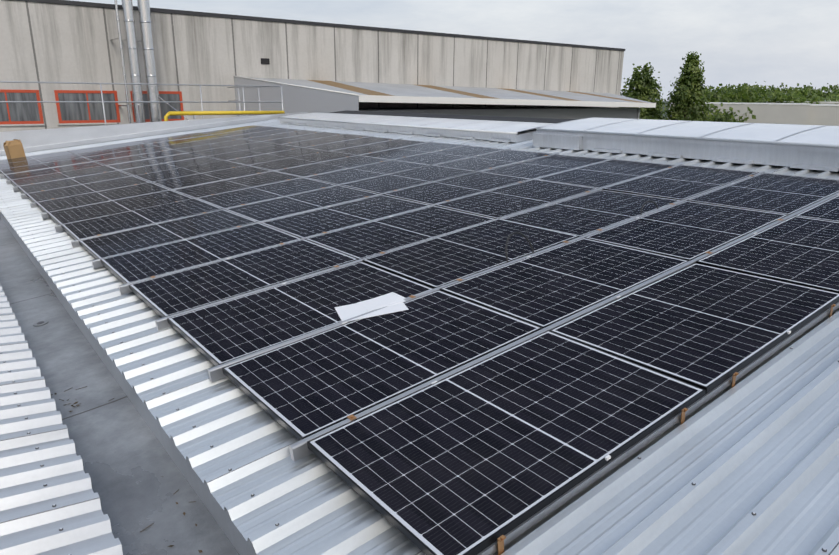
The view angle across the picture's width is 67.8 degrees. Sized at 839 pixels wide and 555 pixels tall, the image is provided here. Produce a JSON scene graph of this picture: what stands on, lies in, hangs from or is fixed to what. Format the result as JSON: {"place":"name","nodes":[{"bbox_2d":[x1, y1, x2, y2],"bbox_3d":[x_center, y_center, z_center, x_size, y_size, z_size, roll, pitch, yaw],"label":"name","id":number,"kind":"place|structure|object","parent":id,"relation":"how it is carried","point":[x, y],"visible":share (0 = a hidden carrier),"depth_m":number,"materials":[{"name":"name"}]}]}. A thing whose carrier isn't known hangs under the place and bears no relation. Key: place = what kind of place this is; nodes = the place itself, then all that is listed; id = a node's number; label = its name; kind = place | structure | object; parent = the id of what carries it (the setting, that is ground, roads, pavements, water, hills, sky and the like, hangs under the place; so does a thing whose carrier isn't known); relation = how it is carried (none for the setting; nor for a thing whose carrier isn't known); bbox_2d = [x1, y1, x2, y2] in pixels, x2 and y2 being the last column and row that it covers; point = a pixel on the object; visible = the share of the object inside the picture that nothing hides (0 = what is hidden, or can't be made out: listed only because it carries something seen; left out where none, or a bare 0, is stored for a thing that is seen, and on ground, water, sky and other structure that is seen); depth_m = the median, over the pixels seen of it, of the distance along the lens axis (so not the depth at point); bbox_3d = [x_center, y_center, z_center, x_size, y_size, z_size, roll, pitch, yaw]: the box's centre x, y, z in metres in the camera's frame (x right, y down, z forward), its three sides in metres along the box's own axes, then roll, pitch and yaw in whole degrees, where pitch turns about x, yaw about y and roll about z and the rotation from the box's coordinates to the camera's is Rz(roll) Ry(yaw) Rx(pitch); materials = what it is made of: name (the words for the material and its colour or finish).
{"place":"outdoors","nodes":[
{"label":"outdoors","id":0,"kind":"place"},
{"bbox_2d":[0,218,239,554],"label":"valley gutter","id":1,"kind":"object","parent":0,"point":[127,460],"visible":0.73,"depth_m":3.76,"materials":[{"name":"grey metal"}]},
{"bbox_2d":[33,320,47,325],"bbox_3d":[-3.422,0.411,5.635,0.120,0.010,0.120,-19,24,-34],"label":"puddle stain","id":2,"kind":"object","parent":1,"relation":"on","point":[42,322],"visible":0.98,"depth_m":5.63,"materials":[{"name":"grey liquid"}]},
{"bbox_2d":[52,386,201,552],"bbox_3d":[-3.778,0.279,6.087,0.418,0.006,12.943,-18,24,-34],"label":"gutter debris","id":3,"kind":"object","parent":1,"relation":"on","point":[200,551],"visible":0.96,"depth_m":3.21,"materials":[{"name":"brown plant"}]},
{"bbox_2d":[0,112,307,150],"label":"parapet","id":4,"kind":"structure","parent":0,"point":[33,138],"depth_m":18.48,"materials":[{"name":"grey metal"}]},
{"bbox_2d":[0,81,282,124],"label":"guardrail","id":5,"kind":"object","parent":4,"relation":"on","point":[228,101],"visible":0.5,"depth_m":20.24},
{"bbox_2d":[164,111,284,120],"bbox_3d":[-6.566,-4.881,21.479,4.228,1.646,0.130,-12,20,-36],"label":"yellow gas pipe","id":6,"kind":"object","parent":4,"relation":"on","point":[195,113],"visible":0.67,"depth_m":21.05,"materials":[{"name":"metal"}]},
{"bbox_2d":[0,0,623,131],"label":"concrete hall","id":7,"kind":"structure","parent":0,"point":[45,42],"depth_m":27.18,"materials":[{"name":"grey concrete"}]},
{"bbox_2d":[0,122,134,125],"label":"hall window sills","id":8,"kind":"structure","parent":7,"relation":"attached to","point":[59,124],"depth_m":23.51,"materials":[{"name":"metal"}]},
{"bbox_2d":[0,89,183,123],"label":"windows","id":9,"kind":"structure","parent":7,"relation":"attached to","point":[20,113],"depth_m":23.67,"materials":[{"name":"grey glass"}]},
{"bbox_2d":[110,0,188,123],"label":"exhaust pipes","id":10,"kind":"object","parent":7,"relation":"attached to","point":[146,40],"visible":0.67,"depth_m":23.28,"materials":[{"name":"silver metal"}]},
{"bbox_2d":[261,58,269,63],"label":"wall light","id":11,"kind":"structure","parent":7,"relation":"attached to","point":[265,61],"depth_m":27.73,"materials":[{"name":"black"}]},
{"bbox_2d":[18,0,624,50],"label":"roof edge trim","id":12,"kind":"structure","parent":7,"relation":"on","point":[80,3],"depth_m":28.34,"materials":[{"name":"grey metal"}]},
{"bbox_2d":[233,75,655,118],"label":"shed fascia walls","id":13,"kind":"structure","parent":0,"point":[298,99],"depth_m":27.22,"materials":[{"name":"grey metal"}]},
{"bbox_2d":[247,77,650,102],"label":"shed roof","id":14,"kind":"structure","parent":13,"relation":"on","point":[380,89],"depth_m":30.92,"materials":[{"name":"grey metal"}]},
{"bbox_2d":[330,110,578,123],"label":"roof body","id":15,"kind":"structure","parent":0,"point":[512,119],"depth_m":17.88,"materials":[{"name":"black metal"}]},
{"bbox_2d":[0,211,256,554],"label":"gutter edge","id":16,"kind":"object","parent":15,"relation":"attached to","point":[234,535],"depth_m":3.60,"materials":[{"name":"grey metal"}]},
{"bbox_2d":[278,112,554,141],"bbox_3d":[-0.801,-4.054,16.395,1.390,0.212,10.390,-19,24,-34],"label":"roof skylight","id":17,"kind":"object","parent":15,"relation":"on","point":[503,131],"visible":0.92,"depth_m":14.66,"materials":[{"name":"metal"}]},
{"bbox_2d":[0,119,838,554],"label":"roof sheet","id":18,"kind":"object","parent":15,"relation":"on","point":[762,441],"visible":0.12,"depth_m":2.90,"materials":[{"name":"metal"}]},
{"bbox_2d":[3,139,25,158],"bbox_3d":[-10.336,-3.240,15.925,0.312,0.562,0.392,13,21,38],"label":"cardboard box","id":19,"kind":"object","parent":18,"relation":"on","point":[13,148],"visible":0.75,"depth_m":15.82,"materials":[{"name":"brown cardboard"}]},
{"bbox_2d":[0,115,273,155],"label":"parapet flashing","id":20,"kind":"object","parent":18,"relation":"on","point":[98,140],"visible":1,"depth_m":19.15,"materials":[{"name":"grey metal"}]},
{"bbox_2d":[0,126,838,554],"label":"mounting rails","id":21,"kind":"object","parent":18,"relation":"on","point":[298,450],"visible":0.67,"depth_m":4.42,"materials":[{"name":"metal"}]},
{"bbox_2d":[92,181,657,262],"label":"cable loops","id":22,"kind":"object","parent":21,"relation":"on","point":[523,235],"visible":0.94,"depth_m":6.28,"materials":[{"name":"black plastic"}]},
{"bbox_2d":[0,125,838,554],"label":"solar array","id":23,"kind":"object","parent":21,"relation":"on","point":[478,457],"visible":0.92,"depth_m":4.77,"materials":[{"name":"black"}]},
{"bbox_2d":[334,292,408,321],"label":"paper sheets","id":24,"kind":"object","parent":23,"relation":"on","point":[393,301],"visible":0.95,"depth_m":4.52,"materials":[{"name":"white paper"}]},
{"bbox_2d":[47,134,838,460],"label":"clamps","id":25,"kind":"object","parent":21,"relation":"attached to","point":[607,458],"visible":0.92,"depth_m":4.37,"materials":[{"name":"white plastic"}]},
{"bbox_2d":[3,123,838,551],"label":"roof screws","id":26,"kind":"object","parent":18,"relation":"on","point":[231,469],"visible":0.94,"depth_m":3.48,"materials":[{"name":"grey metal"}]},
{"bbox_2d":[31,132,835,554],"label":"panel clamps","id":27,"kind":"object","parent":18,"relation":"on","point":[501,538],"visible":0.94,"depth_m":3.30,"materials":[{"name":"gold rusty steel"}]},
{"bbox_2d":[533,133,582,149],"bbox_3d":[2.446,-2.428,11.119,0.099,0.234,1.050,-19,24,-34],"label":"rooflight vent box","id":28,"kind":"object","parent":18,"relation":"on","point":[569,142],"visible":0.93,"depth_m":11.04,"materials":[{"name":"grey metal"}]},
{"bbox_2d":[536,117,838,171],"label":"roof skylight","id":29,"kind":"object","parent":18,"relation":"on","point":[813,147],"visible":0.96,"depth_m":9.23,"materials":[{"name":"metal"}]},
{"bbox_2d":[70,0,838,100],"label":"sky","id":30,"kind":"structure","parent":0,"point":[789,43],"materials":[{"name":"grey"}]},
{"bbox_2d":[641,101,668,119],"bbox_3d":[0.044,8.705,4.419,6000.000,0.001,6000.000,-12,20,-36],"label":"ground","id":31,"kind":"structure","parent":0,"point":[663,109],"depth_m":729.28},
{"bbox_2d":[619,62,668,119],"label":"tree","id":32,"kind":"object","parent":31,"relation":"on","point":[645,84],"visible":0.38,"depth_m":52.15,"materials":[{"name":"green plant"}]},
{"bbox_2d":[662,51,713,120],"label":"tree","id":33,"kind":"object","parent":31,"relation":"on","point":[689,89],"visible":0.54,"depth_m":52.64,"materials":[{"name":"green plant"}]},
{"bbox_2d":[706,110,738,121],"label":"bush","id":34,"kind":"object","parent":31,"relation":"on","point":[726,117],"visible":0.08,"depth_m":55.13,"materials":[{"name":"green plant"}]},
{"bbox_2d":[667,102,810,124],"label":"building","id":35,"kind":"structure","parent":31,"relation":"on","point":[784,113],"depth_m":135.10,"materials":[{"name":"grey"}]},
{"bbox_2d":[669,81,838,122],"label":"distant tree belt","id":36,"kind":"object","parent":31,"relation":"on","point":[745,93],"visible":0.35,"depth_m":174.46,"materials":[{"name":"green plant"}]},
{"bbox_2d":[767,101,838,103],"bbox_3d":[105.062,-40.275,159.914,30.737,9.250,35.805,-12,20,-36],"label":"coping","id":37,"kind":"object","parent":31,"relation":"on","point":[814,102],"depth_m":151.65,"materials":[{"name":"grey metal"}]},
{"bbox_2d":[807,104,838,125],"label":"building","id":38,"kind":"structure","parent":31,"relation":"on","point":[824,114],"depth_m":132.39,"materials":[{"name":"grey"}]},
{"bbox_3d":[-7.454,1.506,3.144,9.000,1.997,28.500,-5,16,-38],"label":"roof","id":39,"kind":"object","parent":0,"visible":0},
{"bbox_2d":[0,286,122,554],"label":"roof sheet","id":40,"kind":"object","parent":39,"relation":"on","point":[33,521],"visible":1,"depth_m":3.08,"materials":[{"name":"metal"}]},
{"bbox_2d":[0,352,70,554],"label":"roof screws","id":41,"kind":"object","parent":40,"relation":"on","point":[54,505],"visible":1,"depth_m":3.20,"materials":[{"name":"grey metal"}]}
]}

